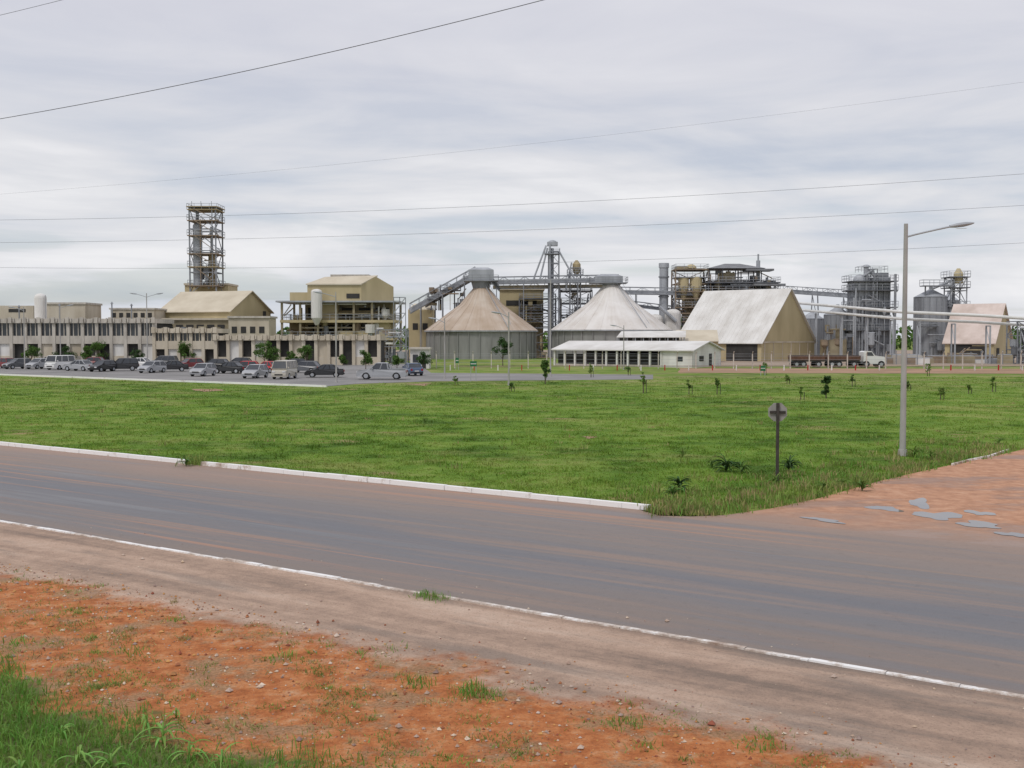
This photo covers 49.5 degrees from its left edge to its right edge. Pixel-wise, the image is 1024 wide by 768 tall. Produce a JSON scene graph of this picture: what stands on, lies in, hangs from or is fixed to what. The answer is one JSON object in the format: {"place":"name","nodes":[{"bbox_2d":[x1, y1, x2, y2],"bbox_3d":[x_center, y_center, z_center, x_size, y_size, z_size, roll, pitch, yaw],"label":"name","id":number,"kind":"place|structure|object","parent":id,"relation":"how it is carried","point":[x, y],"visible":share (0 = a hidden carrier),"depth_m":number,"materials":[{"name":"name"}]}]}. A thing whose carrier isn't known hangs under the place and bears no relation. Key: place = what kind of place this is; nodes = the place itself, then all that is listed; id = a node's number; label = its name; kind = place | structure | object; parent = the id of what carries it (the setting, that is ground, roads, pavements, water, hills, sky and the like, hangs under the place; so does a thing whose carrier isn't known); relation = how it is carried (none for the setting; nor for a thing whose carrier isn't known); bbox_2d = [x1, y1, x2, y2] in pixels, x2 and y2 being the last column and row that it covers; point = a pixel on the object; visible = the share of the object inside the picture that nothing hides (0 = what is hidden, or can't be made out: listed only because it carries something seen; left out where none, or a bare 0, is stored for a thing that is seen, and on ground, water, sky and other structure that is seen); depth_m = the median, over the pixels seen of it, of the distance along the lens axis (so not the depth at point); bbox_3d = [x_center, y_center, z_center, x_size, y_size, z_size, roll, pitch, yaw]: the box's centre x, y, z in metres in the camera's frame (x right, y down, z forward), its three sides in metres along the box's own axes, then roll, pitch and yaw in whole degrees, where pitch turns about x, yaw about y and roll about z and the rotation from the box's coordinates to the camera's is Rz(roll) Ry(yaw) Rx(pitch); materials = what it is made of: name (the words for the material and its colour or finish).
{"place":"outdoors","nodes":[
{"label":"outdoors","id":0,"kind":"place"},
{"bbox_2d":[34,293,46,318],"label":"storage tank","id":1,"kind":"object","parent":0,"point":[40,305],"visible":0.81,"depth_m":195.75,"materials":[{"name":"grey metal"}]},
{"bbox_2d":[0,0,542,118],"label":"power line","id":2,"kind":"object","parent":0,"point":[283,62],"visible":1,"depth_m":34.23,"materials":[{"name":"metal"}]},
{"bbox_2d":[408,304,433,356],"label":"receiving building","id":3,"kind":"structure","parent":0,"point":[414,326],"depth_m":249.66,"materials":[{"name":"beige metal"}]},
{"bbox_2d":[0,243,1013,267],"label":"power line","id":4,"kind":"object","parent":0,"point":[620,260],"visible":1,"depth_m":56.16,"materials":[{"name":"metal"}]},
{"bbox_2d":[0,520,1023,767],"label":"roadside ground","id":5,"kind":"structure","parent":0,"point":[882,714],"depth_m":14.46,"materials":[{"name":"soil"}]},
{"bbox_2d":[53,744,109,766],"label":"weed plant","id":6,"kind":"object","parent":5,"relation":"on","point":[77,756],"visible":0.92,"depth_m":11.64,"materials":[{"name":"green plant"}]},
{"bbox_2d":[91,746,133,767],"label":"weed plant","id":7,"kind":"object","parent":5,"relation":"on","point":[115,752],"visible":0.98,"depth_m":11.54,"materials":[{"name":"green plant"}]},
{"bbox_2d":[131,721,195,747],"bbox_3d":[-3.837,3.859,12.265,0.610,0.250,0.588,1,3,23],"label":"weed plant","id":8,"kind":"object","parent":5,"relation":"on","point":[163,732],"visible":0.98,"depth_m":12.26,"materials":[{"name":"green plant"}]},
{"bbox_2d":[165,739,211,762],"bbox_3d":[-3.406,3.896,11.789,0.474,0.218,0.432,0,2,0],"label":"weed plant","id":9,"kind":"object","parent":5,"relation":"on","point":[189,746],"visible":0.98,"depth_m":11.77,"materials":[{"name":"green plant"}]},
{"bbox_2d":[0,653,394,767],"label":"verge grass","id":10,"kind":"structure","parent":5,"relation":"on","point":[22,706],"depth_m":12.22,"materials":[{"name":"green plant"}]},
{"bbox_2d":[208,742,244,767],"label":"weed plant","id":11,"kind":"object","parent":5,"relation":"on","point":[221,756],"visible":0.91,"depth_m":11.66,"materials":[{"name":"green plant"}]},
{"bbox_2d":[2,588,797,761],"bbox_3d":[-1.293,3.703,16.588,11.772,0.197,5.603,1,3,23],"label":"grass tuft","id":12,"kind":"object","parent":5,"relation":"on","point":[472,691],"visible":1,"depth_m":14.15,"materials":[{"name":"green plant"}]},
{"bbox_2d":[0,568,869,767],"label":"dirt weeds","id":13,"kind":"object","parent":5,"relation":"on","point":[193,696],"visible":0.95,"depth_m":13.74,"materials":[{"name":"green plant"}]},
{"bbox_2d":[0,561,994,767],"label":"soil clods","id":14,"kind":"object","parent":5,"relation":"on","point":[208,720],"visible":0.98,"depth_m":14.40,"materials":[{"name":"brown soil"}]},
{"bbox_2d":[0,520,1023,697],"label":"road edge kerb","id":15,"kind":"structure","parent":5,"relation":"on","point":[815,660],"depth_m":17.48,"materials":[{"name":"paint"}]},
{"bbox_2d":[0,445,1023,694],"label":"road","id":16,"kind":"structure","parent":0,"point":[950,611],"depth_m":22.86,"materials":[{"name":"grey asphalt"}]},
{"bbox_2d":[0,338,1023,515],"bbox_3d":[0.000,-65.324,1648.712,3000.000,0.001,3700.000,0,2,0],"label":"ground","id":17,"kind":"structure","parent":0,"point":[483,366],"depth_m":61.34,"materials":[{"name":"green plant"}]},
{"bbox_2d":[0,374,326,386],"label":"parking kerb","id":18,"kind":"structure","parent":17,"relation":"on","point":[170,380],"depth_m":111.73,"materials":[{"name":"white paint"}]},
{"bbox_2d":[0,441,650,509],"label":"kerb","id":19,"kind":"structure","parent":17,"relation":"on","point":[589,501],"depth_m":34.41,"materials":[{"name":"white paint"}]},
{"bbox_2d":[0,364,652,385],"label":"parking lot","id":20,"kind":"structure","parent":17,"relation":"on","point":[348,377],"depth_m":125.97,"materials":[{"name":"grey asphalt"}]},
{"bbox_2d":[2,358,30,368],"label":"parked car","id":21,"kind":"object","parent":20,"relation":"on","point":[14,363],"visible":0.72,"depth_m":155.60,"materials":[{"name":"grey paint"}]},
{"bbox_2d":[21,345,41,359],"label":"shade tree","id":22,"kind":"object","parent":20,"relation":"on","point":[33,349],"visible":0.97,"depth_m":181.91,"materials":[{"name":"green plant"}]},
{"bbox_2d":[25,358,45,368],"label":"parked car","id":23,"kind":"object","parent":20,"relation":"on","point":[37,363],"visible":0.7,"depth_m":155.36,"materials":[{"name":"silver paint"}]},
{"bbox_2d":[44,355,74,369],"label":"parked van","id":24,"kind":"object","parent":20,"relation":"on","point":[58,362],"visible":0.73,"depth_m":151.59,"materials":[{"name":"white paint"}]},
{"bbox_2d":[62,360,91,370],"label":"parked car","id":25,"kind":"object","parent":20,"relation":"on","point":[82,365],"visible":0.81,"depth_m":146.45,"materials":[{"name":"silver paint"}]},
{"bbox_2d":[0,317,173,360],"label":"office building","id":26,"kind":"structure","parent":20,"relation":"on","point":[122,337],"depth_m":187.89,"materials":[{"name":"concrete"}]},
{"bbox_2d":[0,302,102,318],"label":"office block","id":27,"kind":"structure","parent":26,"relation":"on","point":[76,310],"depth_m":204.63,"materials":[{"name":"concrete"}]},
{"bbox_2d":[109,308,166,318],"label":"boiler annex","id":28,"kind":"object","parent":26,"relation":"on","point":[156,313],"visible":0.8,"depth_m":204.63,"materials":[{"name":"concrete"}]},
{"bbox_2d":[90,341,107,358],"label":"shade tree","id":29,"kind":"object","parent":20,"relation":"on","point":[96,346],"visible":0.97,"depth_m":186.24,"materials":[{"name":"green plant"}]},
{"bbox_2d":[87,360,116,371],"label":"parked car","id":30,"kind":"object","parent":20,"relation":"on","point":[101,365],"visible":0.99,"depth_m":143.88,"materials":[{"name":"black paint"}]},
{"bbox_2d":[109,358,138,370],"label":"van","id":31,"kind":"object","parent":20,"relation":"on","point":[131,364],"visible":0.64,"depth_m":146.68,"materials":[{"name":"black paint"}]},
{"bbox_2d":[137,361,166,372],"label":"parked car","id":32,"kind":"object","parent":20,"relation":"on","point":[151,366],"visible":1,"depth_m":138.58,"materials":[{"name":"silver paint"}]},
{"bbox_2d":[159,360,188,371],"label":"parked car","id":33,"kind":"object","parent":20,"relation":"on","point":[176,364],"visible":0.7,"depth_m":143.94,"materials":[{"name":"black paint"}]},
{"bbox_2d":[177,341,196,358],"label":"shade tree","id":34,"kind":"object","parent":20,"relation":"on","point":[182,345],"visible":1,"depth_m":182.12,"materials":[{"name":"green plant"}]},
{"bbox_2d":[151,327,229,362],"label":"annex building","id":35,"kind":"structure","parent":20,"relation":"on","point":[165,341],"depth_m":182.79,"materials":[{"name":"beige concrete"}]},
{"bbox_2d":[181,358,203,366],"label":"parked car","id":36,"kind":"object","parent":20,"relation":"on","point":[191,362],"visible":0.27,"depth_m":155.85,"materials":[{"name":"paint"}]},
{"bbox_2d":[189,363,216,375],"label":"parked car","id":37,"kind":"object","parent":20,"relation":"on","point":[202,369],"visible":1,"depth_m":126.87,"materials":[{"name":"silver paint"}]},
{"bbox_2d":[216,362,246,373],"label":"parked car","id":38,"kind":"object","parent":20,"relation":"on","point":[236,367],"visible":0.77,"depth_m":135.87,"materials":[{"name":"black paint"}]},
{"bbox_2d":[242,364,268,377],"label":"parked car","id":39,"kind":"object","parent":20,"relation":"on","point":[255,370],"visible":1,"depth_m":120.81,"materials":[{"name":"silver paint"}]},
{"bbox_2d":[253,341,272,360],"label":"shade tree","id":40,"kind":"object","parent":20,"relation":"on","point":[259,352],"visible":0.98,"depth_m":173.41,"materials":[{"name":"green plant"}]},
{"bbox_2d":[263,346,280,360],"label":"shade tree","id":41,"kind":"object","parent":20,"relation":"on","point":[275,350],"visible":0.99,"depth_m":173.39,"materials":[{"name":"green plant"}]},
{"bbox_2d":[270,360,297,378],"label":"parked van","id":42,"kind":"object","parent":20,"relation":"on","point":[284,368],"visible":1,"depth_m":117.83,"materials":[{"name":"beige paint"}]},
{"bbox_2d":[213,334,386,364],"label":"loading arcade","id":43,"kind":"object","parent":20,"relation":"on","point":[230,347],"visible":0.74,"depth_m":178.08},
{"bbox_2d":[297,344,312,359],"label":"shade tree","id":44,"kind":"object","parent":20,"relation":"on","point":[307,353],"visible":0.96,"depth_m":166.33,"materials":[{"name":"green plant"}]},
{"bbox_2d":[297,361,319,371],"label":"parked car","id":45,"kind":"object","parent":20,"relation":"on","point":[306,365],"visible":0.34,"depth_m":138.36,"materials":[{"name":"grey paint"}]},
{"bbox_2d":[304,364,344,377],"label":"parked car","id":46,"kind":"object","parent":20,"relation":"on","point":[326,369],"visible":0.9,"depth_m":122.69,"materials":[{"name":"black paint"}]},
{"bbox_2d":[313,291,337,382],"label":"street lamp","id":47,"kind":"object","parent":20,"relation":"on","point":[336,381],"visible":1,"depth_m":109.16,"materials":[{"name":"metal"}]},
{"bbox_2d":[359,350,372,368],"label":"shade tree","id":48,"kind":"object","parent":20,"relation":"on","point":[367,359],"visible":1,"depth_m":152.97,"materials":[{"name":"green plant"}]},
{"bbox_2d":[356,362,407,379],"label":"pickup truck","id":49,"kind":"object","parent":20,"relation":"on","point":[381,369],"visible":1,"depth_m":116.90,"materials":[{"name":"silver paint"}]},
{"bbox_2d":[402,363,422,375],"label":"parked car","id":50,"kind":"object","parent":20,"relation":"on","point":[415,368],"visible":0.78,"depth_m":128.19,"materials":[{"name":"blue paint"}]},
{"bbox_2d":[409,347,431,368],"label":"gatehouse","id":51,"kind":"object","parent":20,"relation":"on","point":[415,352],"visible":0.66,"depth_m":157.95,"materials":[{"name":"paint"}]},
{"bbox_2d":[416,351,432,368],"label":"shade tree","id":52,"kind":"object","parent":20,"relation":"on","point":[422,357],"visible":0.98,"depth_m":152.94,"materials":[{"name":"green plant"}]},
{"bbox_2d":[375,328,408,362],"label":"pipe platform","id":53,"kind":"structure","parent":17,"relation":"on","point":[401,355],"depth_m":190.39,"materials":[{"name":"grey metal"}]},
{"bbox_2d":[424,267,537,358],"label":"grain silo","id":54,"kind":"object","parent":17,"relation":"on","point":[476,327],"visible":0.94,"depth_m":226.90,"materials":[{"name":"grey metal"}]},
{"bbox_2d":[492,311,509,384],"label":"street lamp","id":55,"kind":"object","parent":17,"relation":"on","point":[508,347],"visible":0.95,"depth_m":103.28,"materials":[{"name":"metal"}]},
{"bbox_2d":[492,337,513,365],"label":"shade tree","id":56,"kind":"object","parent":17,"relation":"on","point":[504,346],"visible":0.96,"depth_m":173.21,"materials":[{"name":"green plant"}]},
{"bbox_2d":[0,393,1023,517],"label":"roadside weeds","id":57,"kind":"object","parent":17,"relation":"on","point":[799,489],"visible":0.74,"depth_m":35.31,"materials":[{"name":"green plant"}]},
{"bbox_2d":[540,360,550,383],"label":"dense young tree","id":58,"kind":"object","parent":17,"relation":"on","point":[544,365],"visible":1,"depth_m":106.11,"materials":[{"name":"green plant"}]},
{"bbox_2d":[276,317,1021,348],"bbox_3d":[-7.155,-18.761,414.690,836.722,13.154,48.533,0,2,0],"label":"distant trees","id":59,"kind":"object","parent":17,"relation":"on","point":[899,340],"depth_m":412.50,"materials":[{"name":"green plant"}]},
{"bbox_2d":[666,476,690,490],"bbox_3d":[4.882,2.907,32.474,0.815,0.442,0.919,-2,3,-44],"label":"broadleaf plant","id":60,"kind":"object","parent":17,"relation":"on","point":[679,482],"visible":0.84,"depth_m":32.37,"materials":[{"name":"green plant"}]},
{"bbox_2d":[386,350,1023,365],"bbox_3d":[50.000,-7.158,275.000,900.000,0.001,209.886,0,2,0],"label":"factory yard","id":61,"kind":"structure","parent":17,"relation":"on","point":[755,363],"depth_m":181.10,"materials":[{"name":"beige concrete"}]},
{"bbox_2d":[161,283,277,335],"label":"extraction building","id":62,"kind":"structure","parent":61,"relation":"on","point":[233,309],"depth_m":209.70,"materials":[{"name":"metal"}]},
{"bbox_2d":[186,201,225,291],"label":"process tower","id":63,"kind":"structure","parent":62,"relation":"on","point":[208,273],"depth_m":229.73,"materials":[{"name":"grey metal"}]},
{"bbox_2d":[275,274,405,359],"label":"process building","id":64,"kind":"structure","parent":61,"relation":"on","point":[366,303],"depth_m":212.58,"materials":[{"name":"beige concrete"}]},
{"bbox_2d":[499,288,592,356],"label":"milling building","id":65,"kind":"structure","parent":61,"relation":"on","point":[512,301],"depth_m":251.34,"materials":[{"name":"metal"}]},
{"bbox_2d":[533,240,574,356],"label":"bucket elevator","id":66,"kind":"object","parent":61,"relation":"on","point":[552,252],"visible":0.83,"depth_m":245.34,"materials":[{"name":"grey metal"}]},
{"bbox_2d":[565,260,583,315],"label":"bucket elevator","id":67,"kind":"object","parent":61,"relation":"on","point":[576,268],"visible":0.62,"depth_m":245.33,"materials":[{"name":"grey metal"}]},
{"bbox_2d":[551,274,672,358],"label":"grain silo","id":68,"kind":"object","parent":61,"relation":"on","point":[603,310],"visible":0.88,"depth_m":227.72,"materials":[{"name":"grey metal"}]},
{"bbox_2d":[409,267,846,346],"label":"conveyor gallery","id":69,"kind":"object","parent":61,"relation":"on","point":[438,294],"visible":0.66,"depth_m":245.35,"materials":[{"name":"grey metal"}]},
{"bbox_2d":[551,341,724,367],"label":"open shed","id":70,"kind":"structure","parent":61,"relation":"on","point":[651,349],"depth_m":169.84,"materials":[{"name":"concrete"}]},
{"bbox_2d":[616,331,685,340],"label":"loading canopy","id":71,"kind":"object","parent":61,"relation":"on","point":[651,335],"visible":0.4,"depth_m":193.96,"materials":[{"name":"white metal"}]},
{"bbox_2d":[658,263,668,323],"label":"chimney stack","id":72,"kind":"object","parent":61,"relation":"on","point":[663,276],"visible":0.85,"depth_m":246.49,"materials":[{"name":"grey metal"}]},
{"bbox_2d":[652,306,680,330],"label":"dust tank","id":73,"kind":"object","parent":61,"relation":"on","point":[673,319],"visible":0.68,"depth_m":244.02,"materials":[{"name":"white metal"}]},
{"bbox_2d":[671,254,785,328],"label":"drying plant","id":74,"kind":"object","parent":61,"relation":"on","point":[727,280],"visible":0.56,"depth_m":245.60,"materials":[{"name":"metal"}]},
{"bbox_2d":[663,288,817,360],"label":"warehouse","id":75,"kind":"structure","parent":61,"relation":"on","point":[761,324],"depth_m":212.29,"materials":[{"name":"white metal"}]},
{"bbox_2d":[805,304,846,354],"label":"steel silo","id":76,"kind":"object","parent":61,"relation":"on","point":[832,320],"visible":0.4,"depth_m":221.16,"materials":[{"name":"silver metal"}]},
{"bbox_2d":[820,265,898,356],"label":"grain dryer","id":77,"kind":"object","parent":61,"relation":"on","point":[865,289],"visible":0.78,"depth_m":215.38,"materials":[{"name":"grey metal"}]},
{"bbox_2d":[799,302,1023,363],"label":"pipe rack","id":78,"kind":"object","parent":61,"relation":"on","point":[919,320],"visible":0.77,"depth_m":188.86,"materials":[{"name":"grey metal"}]},
{"bbox_2d":[913,268,970,355],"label":"steel silo","id":79,"kind":"object","parent":61,"relation":"on","point":[930,299],"visible":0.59,"depth_m":217.37,"materials":[{"name":"silver metal"}]},
{"bbox_2d":[886,350,1012,364],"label":"yard equipment","id":80,"kind":"object","parent":61,"relation":"on","point":[912,359],"visible":0.73,"depth_m":184.99,"materials":[{"name":"grey metal"}]},
{"bbox_2d":[942,303,1012,355],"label":"equipment shed","id":81,"kind":"structure","parent":61,"relation":"on","point":[970,337],"depth_m":202.36,"materials":[{"name":"metal"}]},
{"bbox_2d":[1006,321,1023,362],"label":"pipe platform","id":82,"kind":"structure","parent":61,"relation":"on","point":[1015,347],"depth_m":185.77,"materials":[{"name":"grey metal"}]},
{"bbox_2d":[711,453,743,471],"bbox_3d":[7.159,2.629,37.075,1.047,0.608,1.007,-1,3,-17],"label":"broadleaf plant","id":83,"kind":"object","parent":17,"relation":"on","point":[725,464],"visible":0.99,"depth_m":37.08,"materials":[{"name":"green plant"}]},
{"bbox_2d":[436,351,1023,368],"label":"fence","id":84,"kind":"object","parent":17,"relation":"on","point":[733,359],"visible":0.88,"depth_m":157.62,"materials":[{"name":"concrete"}]},
{"bbox_2d":[450,365,1022,370],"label":"marker post","id":85,"kind":"object","parent":17,"relation":"on","point":[736,367],"visible":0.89,"depth_m":148.94,"materials":[{"name":"red paint"}]},
{"bbox_2d":[768,403,786,480],"bbox_3d":[8.275,1.812,34.601,0.573,2.450,0.103,0,2,6],"label":"stop sign","id":86,"kind":"object","parent":17,"relation":"on","point":[777,412],"visible":0.94,"depth_m":34.58,"materials":[{"name":"grey metal"}]},
{"bbox_2d":[775,454,802,469],"bbox_3d":[9.299,2.655,37.199,0.921,0.547,1.116,0,2,0],"label":"broadleaf plant","id":87,"kind":"object","parent":17,"relation":"on","point":[788,464],"visible":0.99,"depth_m":37.09,"materials":[{"name":"green plant"}]},
{"bbox_2d":[820,375,831,397],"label":"dense young tree","id":88,"kind":"object","parent":17,"relation":"on","point":[826,380],"visible":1,"depth_m":81.29,"materials":[{"name":"green plant"}]},
{"bbox_2d":[788,351,884,367],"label":"cargo truck","id":89,"kind":"object","parent":17,"relation":"on","point":[859,360],"visible":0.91,"depth_m":162.82,"materials":[{"name":"metal"}]},
{"bbox_2d":[898,222,973,455],"bbox_3d":[15.989,-1.681,41.884,2.740,8.815,0.360,0,2,0],"label":"street lamp","id":90,"kind":"object","parent":17,"relation":"on","point":[902,445],"visible":0.97,"depth_m":41.81,"materials":[{"name":"metal"}]},
{"bbox_2d":[0,205,1023,242],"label":"power line","id":91,"kind":"object","parent":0,"point":[516,230],"visible":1,"depth_m":55.13,"materials":[{"name":"metal"}]},
{"bbox_2d":[0,0,1023,337],"label":"sky","id":92,"kind":"structure","parent":0,"point":[545,71],"materials":[{"name":"grey"}]},
{"bbox_2d":[8,82,1020,193],"bbox_3d":[-2.828,-11.241,50.570,66.108,5.230,0.006,0,2,9],"label":"power line","id":93,"kind":"object","parent":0,"point":[524,144],"visible":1,"depth_m":50.09,"materials":[{"name":"metal"}]},
{"bbox_2d":[29,174,1016,219],"bbox_3d":[-3.394,-9.168,53.660,70.355,1.686,0.014,0,2,10],"label":"power line","id":94,"kind":"object","parent":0,"point":[521,204],"visible":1,"depth_m":53.02,"materials":[{"name":"metal"}]},
{"bbox_2d":[645,449,1023,547],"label":"side road","id":95,"kind":"structure","parent":0,"point":[995,484],"depth_m":29.47,"materials":[{"name":"brown soil"}]},
{"bbox_2d":[865,506,902,511],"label":"puddle","id":96,"kind":"object","parent":95,"relation":"on","point":[888,508],"visible":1,"depth_m":29.09,"materials":[{"name":"grey liquid"}]},
{"bbox_2d":[909,498,929,508],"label":"puddle","id":97,"kind":"object","parent":95,"relation":"on","point":[921,503],"visible":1,"depth_m":29.96,"materials":[{"name":"grey liquid"}]},
{"bbox_2d":[912,511,962,519],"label":"puddle","id":98,"kind":"object","parent":95,"relation":"on","point":[942,516],"visible":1,"depth_m":27.94,"materials":[{"name":"grey liquid"}]},
{"bbox_2d":[956,520,999,527],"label":"puddle","id":99,"kind":"object","parent":95,"relation":"on","point":[974,523],"visible":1,"depth_m":26.59,"materials":[{"name":"grey liquid"}]},
{"bbox_2d":[678,368,1023,373],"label":"dirt road","id":100,"kind":"structure","parent":0,"point":[836,370],"depth_m":148.51,"materials":[{"name":"brown soil"}]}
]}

